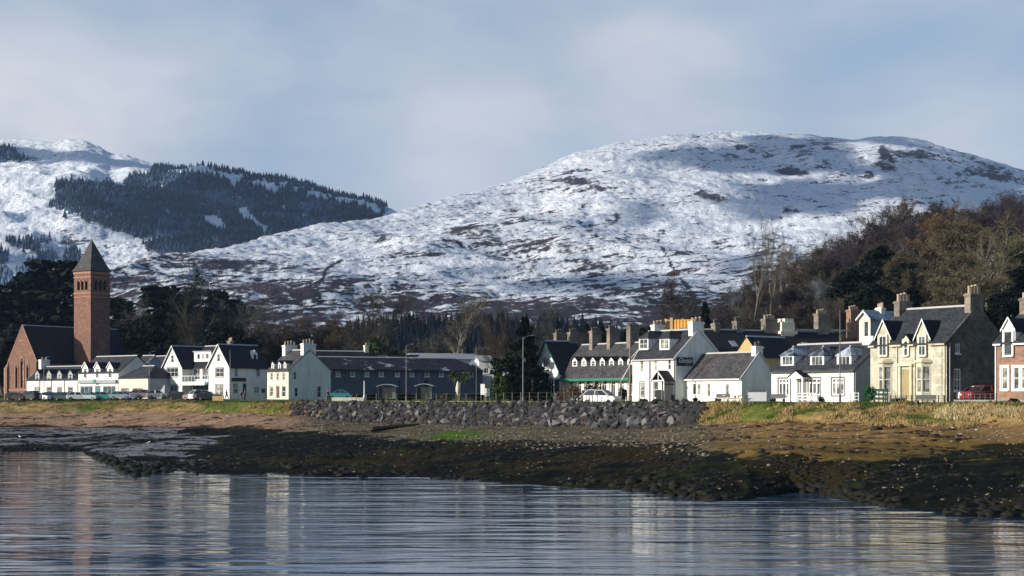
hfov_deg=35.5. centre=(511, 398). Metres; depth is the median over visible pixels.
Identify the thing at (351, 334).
bare tree
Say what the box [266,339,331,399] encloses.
cream fronted house
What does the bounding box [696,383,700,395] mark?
window
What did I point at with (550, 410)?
boulder
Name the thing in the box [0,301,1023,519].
ground
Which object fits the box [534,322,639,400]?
green eaved terrace
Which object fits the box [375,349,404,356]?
evergreen tree
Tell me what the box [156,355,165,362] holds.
slate roofed house
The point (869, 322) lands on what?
frosty roofed house
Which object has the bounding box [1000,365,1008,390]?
window
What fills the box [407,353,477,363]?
pale roofed shed
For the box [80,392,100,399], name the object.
parked car
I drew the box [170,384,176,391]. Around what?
window
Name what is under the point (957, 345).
window
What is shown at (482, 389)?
notice board
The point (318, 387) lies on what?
door
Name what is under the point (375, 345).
evergreen tree
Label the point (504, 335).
bare tree
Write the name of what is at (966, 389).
parked car
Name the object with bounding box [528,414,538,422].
boulder
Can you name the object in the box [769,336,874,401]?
dormer cottage
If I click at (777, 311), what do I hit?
bushy tree
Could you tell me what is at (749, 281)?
bare tree
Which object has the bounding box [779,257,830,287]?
bushy tree
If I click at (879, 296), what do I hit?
bushy tree
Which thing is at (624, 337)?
spruce tree
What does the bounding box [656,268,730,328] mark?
bare tree
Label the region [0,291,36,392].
evergreen tree
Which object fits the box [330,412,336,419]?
boulder
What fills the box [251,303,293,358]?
bare tree
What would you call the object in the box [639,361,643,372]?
window
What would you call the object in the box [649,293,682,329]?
bare tree
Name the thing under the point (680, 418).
boulder
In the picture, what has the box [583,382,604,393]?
shrub
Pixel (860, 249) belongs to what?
bushy tree
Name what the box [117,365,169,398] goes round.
cream shop
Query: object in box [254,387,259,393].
window
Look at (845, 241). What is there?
bare tree
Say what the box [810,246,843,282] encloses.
bushy tree
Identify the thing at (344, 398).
wall
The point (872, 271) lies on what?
evergreen tree
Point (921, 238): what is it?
bushy tree
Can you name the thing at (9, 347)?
pine tree
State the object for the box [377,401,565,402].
wall
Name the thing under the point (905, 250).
bare tree
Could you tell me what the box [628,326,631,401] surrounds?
telegraph pole
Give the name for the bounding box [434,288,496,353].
bare tree
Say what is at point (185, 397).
parked car
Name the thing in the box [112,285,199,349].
pine tree
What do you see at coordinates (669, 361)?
window
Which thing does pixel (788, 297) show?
bushy tree
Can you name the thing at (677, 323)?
scaffold
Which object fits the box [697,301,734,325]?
bushy tree
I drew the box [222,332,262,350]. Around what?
evergreen tree
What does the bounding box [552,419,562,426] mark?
boulder
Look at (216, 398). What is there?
planter
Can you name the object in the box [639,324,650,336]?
evergreen tree
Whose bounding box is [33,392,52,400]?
parked car
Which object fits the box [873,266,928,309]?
bare tree
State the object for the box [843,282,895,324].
evergreen tree
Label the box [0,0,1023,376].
sky
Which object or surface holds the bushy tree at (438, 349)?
on the ground at (917, 494)
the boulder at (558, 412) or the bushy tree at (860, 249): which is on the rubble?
the boulder at (558, 412)
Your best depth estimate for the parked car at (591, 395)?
184.88 m
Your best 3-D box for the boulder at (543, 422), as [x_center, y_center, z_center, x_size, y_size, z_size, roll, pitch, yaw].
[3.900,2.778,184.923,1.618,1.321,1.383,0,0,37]
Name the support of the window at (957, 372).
in the stone villa
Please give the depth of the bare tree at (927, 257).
297.66 m
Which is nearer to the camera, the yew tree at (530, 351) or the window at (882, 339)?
the window at (882, 339)
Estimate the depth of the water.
70.53 m
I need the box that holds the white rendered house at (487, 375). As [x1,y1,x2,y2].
[474,356,492,395]
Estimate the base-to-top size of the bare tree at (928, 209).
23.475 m
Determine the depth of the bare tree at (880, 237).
373.47 m
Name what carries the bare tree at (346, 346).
on the ground at (917, 494)
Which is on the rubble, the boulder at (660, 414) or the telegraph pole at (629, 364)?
the boulder at (660, 414)
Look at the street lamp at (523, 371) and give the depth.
195.96 m
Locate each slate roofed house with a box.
[141,355,162,368]
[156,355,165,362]
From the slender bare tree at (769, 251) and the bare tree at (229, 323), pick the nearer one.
the slender bare tree at (769, 251)
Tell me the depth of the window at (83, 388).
306.60 m
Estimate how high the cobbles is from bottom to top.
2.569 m
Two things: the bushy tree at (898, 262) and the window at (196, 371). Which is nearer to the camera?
the bushy tree at (898, 262)
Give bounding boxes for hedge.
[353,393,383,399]
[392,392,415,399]
[468,394,483,400]
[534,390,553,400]
[564,385,582,400]
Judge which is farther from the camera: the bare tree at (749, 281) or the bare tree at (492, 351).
the bare tree at (749, 281)
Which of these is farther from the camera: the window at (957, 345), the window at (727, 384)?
the window at (727, 384)
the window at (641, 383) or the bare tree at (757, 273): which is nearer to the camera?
the window at (641, 383)
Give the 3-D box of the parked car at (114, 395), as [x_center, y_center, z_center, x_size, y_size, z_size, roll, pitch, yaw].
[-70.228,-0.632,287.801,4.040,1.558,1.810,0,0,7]
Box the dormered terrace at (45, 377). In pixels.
[25,357,81,392]
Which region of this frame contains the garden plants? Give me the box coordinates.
[1003,398,1020,402]
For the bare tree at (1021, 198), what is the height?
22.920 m
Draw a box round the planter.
[212,394,223,400]
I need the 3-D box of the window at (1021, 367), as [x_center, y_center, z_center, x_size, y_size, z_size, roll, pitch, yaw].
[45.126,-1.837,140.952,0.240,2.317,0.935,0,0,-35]
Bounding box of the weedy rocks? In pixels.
[0,443,1023,517]
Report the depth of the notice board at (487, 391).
214.48 m
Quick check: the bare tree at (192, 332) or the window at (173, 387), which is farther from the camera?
the bare tree at (192, 332)
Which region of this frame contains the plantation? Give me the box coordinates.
[269,309,625,357]
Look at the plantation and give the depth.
580.59 m
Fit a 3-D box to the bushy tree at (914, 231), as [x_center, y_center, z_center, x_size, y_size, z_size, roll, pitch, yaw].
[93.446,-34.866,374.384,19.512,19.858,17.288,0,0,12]
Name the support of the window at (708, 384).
in the white cottage at (709, 376)
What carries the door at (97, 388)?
in the gabled shop at (100, 373)
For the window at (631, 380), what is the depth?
212.77 m
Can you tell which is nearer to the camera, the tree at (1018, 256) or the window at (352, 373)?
the tree at (1018, 256)
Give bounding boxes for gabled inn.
[161,337,268,398]
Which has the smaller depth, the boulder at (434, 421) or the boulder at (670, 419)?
the boulder at (670, 419)
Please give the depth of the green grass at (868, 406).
149.02 m
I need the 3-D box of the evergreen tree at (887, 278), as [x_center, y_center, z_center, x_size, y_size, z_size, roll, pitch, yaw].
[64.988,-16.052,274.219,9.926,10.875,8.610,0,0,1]
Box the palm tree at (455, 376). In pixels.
[447,370,472,400]
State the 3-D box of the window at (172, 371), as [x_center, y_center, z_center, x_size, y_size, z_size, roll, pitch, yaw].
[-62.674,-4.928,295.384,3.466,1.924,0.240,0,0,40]
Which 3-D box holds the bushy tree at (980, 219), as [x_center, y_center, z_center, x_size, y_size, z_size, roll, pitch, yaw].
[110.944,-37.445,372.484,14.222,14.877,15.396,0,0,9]
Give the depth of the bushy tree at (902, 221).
393.93 m
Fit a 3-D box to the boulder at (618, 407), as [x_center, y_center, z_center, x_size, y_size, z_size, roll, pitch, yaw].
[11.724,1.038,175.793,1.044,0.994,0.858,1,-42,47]
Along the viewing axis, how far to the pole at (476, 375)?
239.98 m
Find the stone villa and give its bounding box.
[868,284,999,401]
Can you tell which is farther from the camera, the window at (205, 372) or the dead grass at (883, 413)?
the window at (205, 372)
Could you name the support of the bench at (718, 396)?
on the ground at (917, 494)
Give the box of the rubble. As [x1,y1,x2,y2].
[288,398,709,429]
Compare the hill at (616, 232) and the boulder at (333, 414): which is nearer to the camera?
the boulder at (333, 414)
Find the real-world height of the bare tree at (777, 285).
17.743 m
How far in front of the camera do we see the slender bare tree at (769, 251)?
353.07 m
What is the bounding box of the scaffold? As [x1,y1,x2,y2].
[665,318,694,329]
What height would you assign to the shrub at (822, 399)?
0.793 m
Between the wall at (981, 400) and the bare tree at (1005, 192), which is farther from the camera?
the bare tree at (1005, 192)
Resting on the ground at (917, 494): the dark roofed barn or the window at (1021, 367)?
the dark roofed barn
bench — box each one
[715,394,729,400]
[769,394,785,401]
[916,395,935,405]
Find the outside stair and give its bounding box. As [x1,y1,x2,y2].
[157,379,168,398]
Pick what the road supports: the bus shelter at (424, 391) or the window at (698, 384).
the bus shelter at (424, 391)
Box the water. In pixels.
[0,450,1023,575]
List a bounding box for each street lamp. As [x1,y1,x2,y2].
[149,351,154,390]
[405,343,412,400]
[522,335,533,400]
[839,343,840,401]
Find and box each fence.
[356,393,495,400]
[503,392,581,400]
[586,392,629,401]
[798,392,817,401]
[845,392,858,401]
[874,389,887,402]
[885,395,944,402]
[964,393,996,400]
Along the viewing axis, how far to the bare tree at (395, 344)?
349.61 m
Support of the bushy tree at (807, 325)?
on the ground at (917, 494)
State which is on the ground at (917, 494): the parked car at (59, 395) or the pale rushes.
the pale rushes
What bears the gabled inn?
on the ground at (917, 494)
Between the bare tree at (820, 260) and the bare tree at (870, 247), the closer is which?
the bare tree at (870, 247)
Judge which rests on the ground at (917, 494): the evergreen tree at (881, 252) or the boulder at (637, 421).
the evergreen tree at (881, 252)
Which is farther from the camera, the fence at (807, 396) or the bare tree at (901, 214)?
the bare tree at (901, 214)
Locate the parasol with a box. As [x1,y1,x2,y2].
[456,381,459,394]
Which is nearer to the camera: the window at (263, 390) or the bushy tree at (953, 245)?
the bushy tree at (953, 245)
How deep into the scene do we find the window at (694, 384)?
186.64 m
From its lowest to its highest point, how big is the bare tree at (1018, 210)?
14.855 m
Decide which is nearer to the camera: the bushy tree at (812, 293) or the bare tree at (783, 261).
the bushy tree at (812, 293)
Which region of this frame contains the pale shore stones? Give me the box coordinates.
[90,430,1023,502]
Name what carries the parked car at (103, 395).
on the road
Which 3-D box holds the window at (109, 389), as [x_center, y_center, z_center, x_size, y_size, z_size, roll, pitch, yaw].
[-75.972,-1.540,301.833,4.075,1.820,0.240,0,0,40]
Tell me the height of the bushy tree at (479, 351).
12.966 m
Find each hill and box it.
[0,138,396,290]
[1,130,1023,372]
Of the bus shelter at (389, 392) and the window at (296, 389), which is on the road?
the bus shelter at (389, 392)
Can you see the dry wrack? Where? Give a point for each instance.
(926, 433)
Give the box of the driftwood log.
[370,421,418,431]
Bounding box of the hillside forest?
[0,142,387,291]
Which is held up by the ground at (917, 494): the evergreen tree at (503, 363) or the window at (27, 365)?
the evergreen tree at (503, 363)
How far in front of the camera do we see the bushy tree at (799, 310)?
294.76 m
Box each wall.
[332,397,363,400]
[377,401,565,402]
[954,400,1023,401]
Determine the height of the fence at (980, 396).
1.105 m
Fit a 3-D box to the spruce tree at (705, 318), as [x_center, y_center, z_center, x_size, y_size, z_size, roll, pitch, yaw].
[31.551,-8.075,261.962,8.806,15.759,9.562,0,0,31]
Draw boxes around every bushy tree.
[243,314,302,366]
[277,311,361,350]
[369,338,412,354]
[403,338,447,352]
[473,338,512,375]
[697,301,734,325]
[716,279,772,316]
[725,311,758,329]
[753,286,785,319]
[762,277,812,315]
[762,307,805,321]
[771,281,818,323]
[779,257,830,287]
[781,300,811,325]
[782,232,865,286]
[790,307,834,328]
[795,271,837,311]
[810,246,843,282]
[812,286,838,335]
[821,265,858,286]
[830,294,884,340]
[839,232,895,269]
[844,209,906,246]
[851,273,909,310]
[858,237,912,262]
[860,208,933,251]
[875,213,922,251]
[881,196,958,230]
[881,245,927,287]
[884,267,937,306]
[901,226,928,264]
[902,197,988,273]
[917,209,1023,286]
[919,256,1013,306]
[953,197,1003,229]
[969,211,1010,255]
[982,215,1023,250]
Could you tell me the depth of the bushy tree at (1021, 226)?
345.92 m
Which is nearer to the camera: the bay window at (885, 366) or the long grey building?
the bay window at (885, 366)
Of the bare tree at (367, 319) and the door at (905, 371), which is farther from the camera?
the bare tree at (367, 319)
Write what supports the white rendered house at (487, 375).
on the ground at (917, 494)
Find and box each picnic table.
[722,395,739,401]
[729,395,752,401]
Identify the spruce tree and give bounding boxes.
[582,323,589,343]
[600,325,605,342]
[622,331,625,341]
[700,302,712,328]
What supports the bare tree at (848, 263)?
on the ground at (917, 494)
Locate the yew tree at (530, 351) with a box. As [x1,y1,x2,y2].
[504,316,550,400]
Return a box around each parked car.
[4,392,25,400]
[21,391,39,400]
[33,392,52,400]
[40,392,59,400]
[53,392,74,400]
[66,392,85,399]
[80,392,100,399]
[94,391,112,399]
[109,391,130,399]
[122,391,141,399]
[129,389,155,398]
[146,390,168,398]
[166,391,188,399]
[182,392,205,399]
[188,390,211,399]
[196,391,220,399]
[328,389,352,399]
[583,390,619,401]
[956,386,994,399]
[959,385,994,399]
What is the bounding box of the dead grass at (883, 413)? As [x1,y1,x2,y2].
[7,399,1023,427]
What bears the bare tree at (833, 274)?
on the ground at (917, 494)
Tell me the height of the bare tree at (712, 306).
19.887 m
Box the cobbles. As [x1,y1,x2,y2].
[299,415,1020,456]
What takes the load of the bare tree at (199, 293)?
on the ground at (917, 494)
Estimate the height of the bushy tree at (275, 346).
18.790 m
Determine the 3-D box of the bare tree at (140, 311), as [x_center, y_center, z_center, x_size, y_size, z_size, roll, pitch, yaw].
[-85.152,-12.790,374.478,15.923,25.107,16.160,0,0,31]
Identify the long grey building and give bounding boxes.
[317,356,483,397]
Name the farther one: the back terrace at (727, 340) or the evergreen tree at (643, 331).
the evergreen tree at (643, 331)
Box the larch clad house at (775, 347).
[736,335,790,367]
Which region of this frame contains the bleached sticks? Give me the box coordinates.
[695,419,1023,442]
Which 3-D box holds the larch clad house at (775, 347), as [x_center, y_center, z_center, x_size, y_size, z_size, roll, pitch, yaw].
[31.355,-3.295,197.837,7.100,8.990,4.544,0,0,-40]
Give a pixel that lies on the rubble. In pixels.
(690, 417)
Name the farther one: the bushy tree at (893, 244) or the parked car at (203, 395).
the bushy tree at (893, 244)
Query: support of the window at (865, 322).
in the frosty roofed house at (869, 322)
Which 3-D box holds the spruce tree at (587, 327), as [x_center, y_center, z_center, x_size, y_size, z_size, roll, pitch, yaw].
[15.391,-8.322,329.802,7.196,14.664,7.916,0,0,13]
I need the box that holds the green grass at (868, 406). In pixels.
[0,400,1023,421]
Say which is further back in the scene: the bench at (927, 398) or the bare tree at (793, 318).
the bare tree at (793, 318)
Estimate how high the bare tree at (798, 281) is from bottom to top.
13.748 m
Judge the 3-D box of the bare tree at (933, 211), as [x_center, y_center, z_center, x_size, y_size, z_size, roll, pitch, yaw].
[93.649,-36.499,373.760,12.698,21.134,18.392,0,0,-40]
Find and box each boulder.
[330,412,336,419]
[431,418,438,423]
[443,418,450,422]
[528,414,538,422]
[537,417,548,426]
[548,407,553,413]
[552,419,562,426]
[554,410,562,414]
[561,406,569,412]
[570,418,577,424]
[580,412,588,419]
[589,407,596,414]
[590,421,598,427]
[610,420,622,427]
[616,405,622,410]
[620,413,629,422]
[626,416,635,428]
[633,416,642,426]
[641,418,649,425]
[658,411,665,417]
[667,415,675,424]
[676,413,686,421]
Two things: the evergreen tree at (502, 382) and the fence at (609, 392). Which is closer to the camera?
the fence at (609, 392)
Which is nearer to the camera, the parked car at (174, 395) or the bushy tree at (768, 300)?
the parked car at (174, 395)
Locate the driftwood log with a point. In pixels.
(380, 428)
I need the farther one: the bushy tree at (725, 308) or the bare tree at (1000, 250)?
the bushy tree at (725, 308)
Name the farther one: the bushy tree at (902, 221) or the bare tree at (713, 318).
the bushy tree at (902, 221)
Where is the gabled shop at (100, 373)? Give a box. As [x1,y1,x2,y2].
[77,355,146,393]
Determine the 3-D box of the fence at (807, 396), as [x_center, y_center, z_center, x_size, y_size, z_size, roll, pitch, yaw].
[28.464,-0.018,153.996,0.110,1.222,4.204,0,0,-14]
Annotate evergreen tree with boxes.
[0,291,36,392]
[4,305,73,364]
[112,324,140,356]
[123,310,175,357]
[134,314,204,355]
[194,324,245,345]
[204,299,270,347]
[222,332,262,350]
[368,336,384,356]
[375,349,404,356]
[486,373,509,400]
[490,352,521,400]
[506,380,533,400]
[513,363,553,400]
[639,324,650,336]
[823,267,870,338]
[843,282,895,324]
[845,259,888,285]
[859,244,901,278]
[872,274,919,309]
[887,287,924,307]
[889,262,938,306]
[984,267,1023,303]
[984,297,1010,333]
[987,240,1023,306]
[988,290,1022,319]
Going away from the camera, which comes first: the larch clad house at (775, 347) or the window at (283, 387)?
the larch clad house at (775, 347)
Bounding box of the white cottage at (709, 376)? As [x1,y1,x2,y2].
[683,341,770,401]
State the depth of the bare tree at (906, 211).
400.22 m
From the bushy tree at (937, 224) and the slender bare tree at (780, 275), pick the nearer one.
the bushy tree at (937, 224)
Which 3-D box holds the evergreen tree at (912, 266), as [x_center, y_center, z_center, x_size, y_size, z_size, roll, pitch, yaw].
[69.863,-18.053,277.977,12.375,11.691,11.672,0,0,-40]
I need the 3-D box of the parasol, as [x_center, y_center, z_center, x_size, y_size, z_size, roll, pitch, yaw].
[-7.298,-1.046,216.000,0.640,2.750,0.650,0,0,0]
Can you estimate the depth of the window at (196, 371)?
294.35 m
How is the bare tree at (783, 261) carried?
on the ground at (917, 494)
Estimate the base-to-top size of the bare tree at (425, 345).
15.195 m
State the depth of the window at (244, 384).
287.95 m
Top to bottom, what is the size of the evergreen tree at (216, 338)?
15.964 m
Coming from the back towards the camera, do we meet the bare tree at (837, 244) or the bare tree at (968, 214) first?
the bare tree at (837, 244)
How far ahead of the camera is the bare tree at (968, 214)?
374.54 m
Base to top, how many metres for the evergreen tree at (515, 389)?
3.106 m
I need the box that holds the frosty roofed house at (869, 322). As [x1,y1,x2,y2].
[855,302,893,340]
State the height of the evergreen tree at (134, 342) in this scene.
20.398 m
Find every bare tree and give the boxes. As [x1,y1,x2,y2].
[0,307,11,395]
[113,294,162,356]
[167,289,222,345]
[176,256,232,338]
[211,291,274,342]
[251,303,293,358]
[292,316,341,349]
[328,315,378,350]
[340,282,428,352]
[347,312,383,351]
[375,325,399,350]
[412,325,453,352]
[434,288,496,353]
[477,308,522,373]
[480,318,521,391]
[513,303,564,354]
[550,318,595,345]
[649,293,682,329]
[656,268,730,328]
[697,312,728,328]
[699,299,718,312]
[714,283,745,314]
[718,312,729,328]
[726,287,753,316]
[729,295,769,323]
[739,275,766,296]
[742,267,784,289]
[745,208,774,320]
[747,307,762,321]
[748,296,778,319]
[750,255,782,295]
[757,303,787,319]
[760,216,786,310]
[766,269,787,303]
[770,255,812,296]
[772,247,798,283]
[773,228,795,308]
[778,242,832,279]
[785,269,821,303]
[786,312,803,329]
[787,268,818,298]
[788,248,835,286]
[810,229,861,276]
[813,297,843,328]
[814,296,845,340]
[819,265,841,289]
[820,227,861,261]
[826,248,857,283]
[837,209,889,256]
[842,248,873,271]
[861,220,901,247]
[864,239,883,251]
[865,199,916,244]
[867,223,893,250]
[867,280,887,308]
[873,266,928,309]
[875,240,899,252]
[877,193,917,228]
[880,225,926,256]
[882,218,916,260]
[891,202,942,245]
[894,238,915,262]
[900,201,955,229]
[911,249,940,273]
[914,257,937,302]
[921,208,957,222]
[933,216,1004,278]
[954,207,1000,232]
[954,229,1023,306]
[961,198,1004,221]
[983,231,998,264]
[985,187,1023,233]
[986,190,1012,257]
[988,204,1014,235]
[1002,188,1022,233]
[1005,200,1023,231]
[1009,195,1023,216]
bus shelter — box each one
[376,384,398,400]
[415,384,435,400]
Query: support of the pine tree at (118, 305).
on the ground at (917, 494)
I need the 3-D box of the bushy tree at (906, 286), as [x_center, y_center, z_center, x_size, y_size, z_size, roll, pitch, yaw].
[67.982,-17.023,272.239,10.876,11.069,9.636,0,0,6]
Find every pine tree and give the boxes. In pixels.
[0,258,117,362]
[0,274,67,366]
[0,289,14,372]
[110,297,144,356]
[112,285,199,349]
[194,289,240,331]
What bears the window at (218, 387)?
in the gabled inn
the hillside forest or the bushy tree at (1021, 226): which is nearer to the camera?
the bushy tree at (1021, 226)
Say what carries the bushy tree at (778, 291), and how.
on the ground at (917, 494)
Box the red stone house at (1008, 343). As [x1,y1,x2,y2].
[992,293,1023,399]
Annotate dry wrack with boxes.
[0,411,995,452]
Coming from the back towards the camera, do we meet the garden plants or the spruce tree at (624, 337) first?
the spruce tree at (624, 337)
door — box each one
[95,385,100,391]
[275,385,279,398]
[317,386,320,396]
[903,369,908,397]
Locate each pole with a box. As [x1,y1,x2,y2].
[476,358,476,393]
[620,347,639,401]
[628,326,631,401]
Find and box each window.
[15,364,18,387]
[20,357,23,387]
[26,364,29,387]
[81,386,92,392]
[103,386,114,393]
[166,367,177,376]
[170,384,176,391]
[193,384,208,390]
[194,369,199,379]
[202,369,208,379]
[215,367,223,377]
[215,384,222,395]
[233,383,237,393]
[243,383,246,393]
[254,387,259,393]
[256,369,259,376]
[261,388,266,393]
[269,385,273,397]
[281,385,285,397]
[294,388,298,397]
[350,371,354,376]
[543,358,548,370]
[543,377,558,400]
[627,380,632,395]
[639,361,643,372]
[639,381,644,399]
[653,360,656,371]
[654,382,657,398]
[668,360,670,370]
[691,383,695,395]
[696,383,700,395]
[706,383,710,397]
[726,383,728,393]
[777,377,788,396]
[807,377,820,395]
[830,376,844,395]
[864,321,867,335]
[876,359,893,401]
[878,334,886,356]
[902,339,908,356]
[914,358,932,401]
[917,334,925,356]
[953,369,961,391]
[955,343,961,354]
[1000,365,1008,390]
[1002,329,1012,356]
[1011,365,1019,390]
[1019,365,1023,390]
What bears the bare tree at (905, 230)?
on the ground at (917, 494)
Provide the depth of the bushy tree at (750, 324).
305.08 m
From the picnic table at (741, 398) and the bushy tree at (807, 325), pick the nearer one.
the picnic table at (741, 398)
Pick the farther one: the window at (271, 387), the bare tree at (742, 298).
the bare tree at (742, 298)
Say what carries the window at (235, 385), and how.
in the gabled inn
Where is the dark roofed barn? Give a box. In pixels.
[316,343,370,356]
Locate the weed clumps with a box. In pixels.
[1,426,1023,516]
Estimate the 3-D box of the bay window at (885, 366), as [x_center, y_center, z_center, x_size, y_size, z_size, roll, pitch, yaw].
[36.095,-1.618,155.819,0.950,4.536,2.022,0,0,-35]
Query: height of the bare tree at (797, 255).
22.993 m
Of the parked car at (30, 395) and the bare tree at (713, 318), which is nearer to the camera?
the parked car at (30, 395)
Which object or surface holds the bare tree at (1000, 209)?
on the ground at (917, 494)
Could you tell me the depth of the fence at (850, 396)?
149.22 m
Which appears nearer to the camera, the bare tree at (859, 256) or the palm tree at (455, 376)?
the palm tree at (455, 376)
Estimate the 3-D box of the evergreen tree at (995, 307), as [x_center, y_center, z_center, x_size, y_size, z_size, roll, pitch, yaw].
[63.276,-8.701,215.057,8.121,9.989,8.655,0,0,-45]
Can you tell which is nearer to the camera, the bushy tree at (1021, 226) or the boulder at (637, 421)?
the boulder at (637, 421)
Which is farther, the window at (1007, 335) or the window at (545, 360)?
the window at (545, 360)
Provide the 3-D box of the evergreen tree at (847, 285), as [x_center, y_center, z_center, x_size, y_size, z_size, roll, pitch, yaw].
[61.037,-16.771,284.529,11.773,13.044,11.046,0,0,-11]
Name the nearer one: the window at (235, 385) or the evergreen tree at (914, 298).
the evergreen tree at (914, 298)
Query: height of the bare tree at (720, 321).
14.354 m
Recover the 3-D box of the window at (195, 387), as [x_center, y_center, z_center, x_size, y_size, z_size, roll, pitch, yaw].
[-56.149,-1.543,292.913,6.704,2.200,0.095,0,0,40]
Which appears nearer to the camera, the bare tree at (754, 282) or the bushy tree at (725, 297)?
the bushy tree at (725, 297)
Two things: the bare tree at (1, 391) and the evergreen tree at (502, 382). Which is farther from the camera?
the bare tree at (1, 391)
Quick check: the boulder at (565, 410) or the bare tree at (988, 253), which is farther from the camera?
the bare tree at (988, 253)
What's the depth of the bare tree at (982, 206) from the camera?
398.83 m
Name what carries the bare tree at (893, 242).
on the ground at (917, 494)
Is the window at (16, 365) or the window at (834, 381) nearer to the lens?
the window at (834, 381)
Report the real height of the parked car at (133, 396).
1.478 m
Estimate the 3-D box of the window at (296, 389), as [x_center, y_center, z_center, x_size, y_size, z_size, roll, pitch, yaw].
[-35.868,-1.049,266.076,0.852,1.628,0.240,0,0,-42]
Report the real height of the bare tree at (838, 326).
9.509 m
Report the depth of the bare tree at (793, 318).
282.83 m
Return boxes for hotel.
[631,317,718,401]
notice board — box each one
[481,384,484,400]
[485,388,489,400]
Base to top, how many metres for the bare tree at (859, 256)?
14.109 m
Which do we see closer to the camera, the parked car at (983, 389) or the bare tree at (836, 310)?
the parked car at (983, 389)
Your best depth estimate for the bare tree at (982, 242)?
266.10 m
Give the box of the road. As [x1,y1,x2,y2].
[0,399,805,402]
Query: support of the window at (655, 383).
in the hotel
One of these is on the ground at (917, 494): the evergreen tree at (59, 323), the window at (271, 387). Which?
the evergreen tree at (59, 323)
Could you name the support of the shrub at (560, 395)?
on the ground at (917, 494)
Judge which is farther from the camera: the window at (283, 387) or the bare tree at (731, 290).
the bare tree at (731, 290)
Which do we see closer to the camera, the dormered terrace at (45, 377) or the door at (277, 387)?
the door at (277, 387)
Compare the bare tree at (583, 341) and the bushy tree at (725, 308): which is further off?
the bushy tree at (725, 308)
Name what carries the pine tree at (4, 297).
on the ground at (917, 494)
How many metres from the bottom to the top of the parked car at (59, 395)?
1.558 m
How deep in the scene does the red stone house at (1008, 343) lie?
142.24 m
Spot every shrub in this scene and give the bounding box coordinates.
[438,393,451,400]
[554,390,567,400]
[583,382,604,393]
[617,387,627,400]
[818,396,824,402]
[863,385,876,402]
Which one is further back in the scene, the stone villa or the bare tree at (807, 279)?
the bare tree at (807, 279)
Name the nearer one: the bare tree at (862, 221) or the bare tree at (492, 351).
the bare tree at (492, 351)
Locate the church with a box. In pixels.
[4,240,126,394]
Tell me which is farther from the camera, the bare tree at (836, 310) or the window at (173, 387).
the window at (173, 387)
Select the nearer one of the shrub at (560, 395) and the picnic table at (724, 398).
the picnic table at (724, 398)
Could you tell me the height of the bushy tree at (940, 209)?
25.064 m
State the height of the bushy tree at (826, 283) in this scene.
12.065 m
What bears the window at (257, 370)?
in the gabled inn
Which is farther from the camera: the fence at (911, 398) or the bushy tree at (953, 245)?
the bushy tree at (953, 245)
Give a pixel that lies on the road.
(160, 399)
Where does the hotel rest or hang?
on the ground at (917, 494)
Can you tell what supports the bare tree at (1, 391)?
on the ground at (917, 494)
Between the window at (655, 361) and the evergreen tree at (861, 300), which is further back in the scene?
the evergreen tree at (861, 300)
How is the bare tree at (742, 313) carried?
on the ground at (917, 494)
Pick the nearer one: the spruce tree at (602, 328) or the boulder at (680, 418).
the boulder at (680, 418)
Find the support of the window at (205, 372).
in the gabled inn
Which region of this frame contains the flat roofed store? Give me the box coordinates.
[378,355,418,356]
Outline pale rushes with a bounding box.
[934,401,1023,420]
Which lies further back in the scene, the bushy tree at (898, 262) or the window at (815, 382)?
the bushy tree at (898, 262)
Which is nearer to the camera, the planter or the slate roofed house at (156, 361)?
the planter
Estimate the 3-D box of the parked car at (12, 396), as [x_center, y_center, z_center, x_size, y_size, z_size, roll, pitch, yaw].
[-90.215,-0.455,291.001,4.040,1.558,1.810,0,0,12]
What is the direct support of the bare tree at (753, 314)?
on the ground at (917, 494)
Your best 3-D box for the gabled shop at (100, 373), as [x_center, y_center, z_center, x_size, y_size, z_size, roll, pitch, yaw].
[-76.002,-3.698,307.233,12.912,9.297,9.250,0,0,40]
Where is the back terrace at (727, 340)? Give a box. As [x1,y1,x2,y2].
[678,305,860,351]
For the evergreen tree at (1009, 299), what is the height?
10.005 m
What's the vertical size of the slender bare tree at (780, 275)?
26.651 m
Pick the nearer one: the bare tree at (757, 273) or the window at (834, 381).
the window at (834, 381)
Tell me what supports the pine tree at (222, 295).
on the ground at (917, 494)

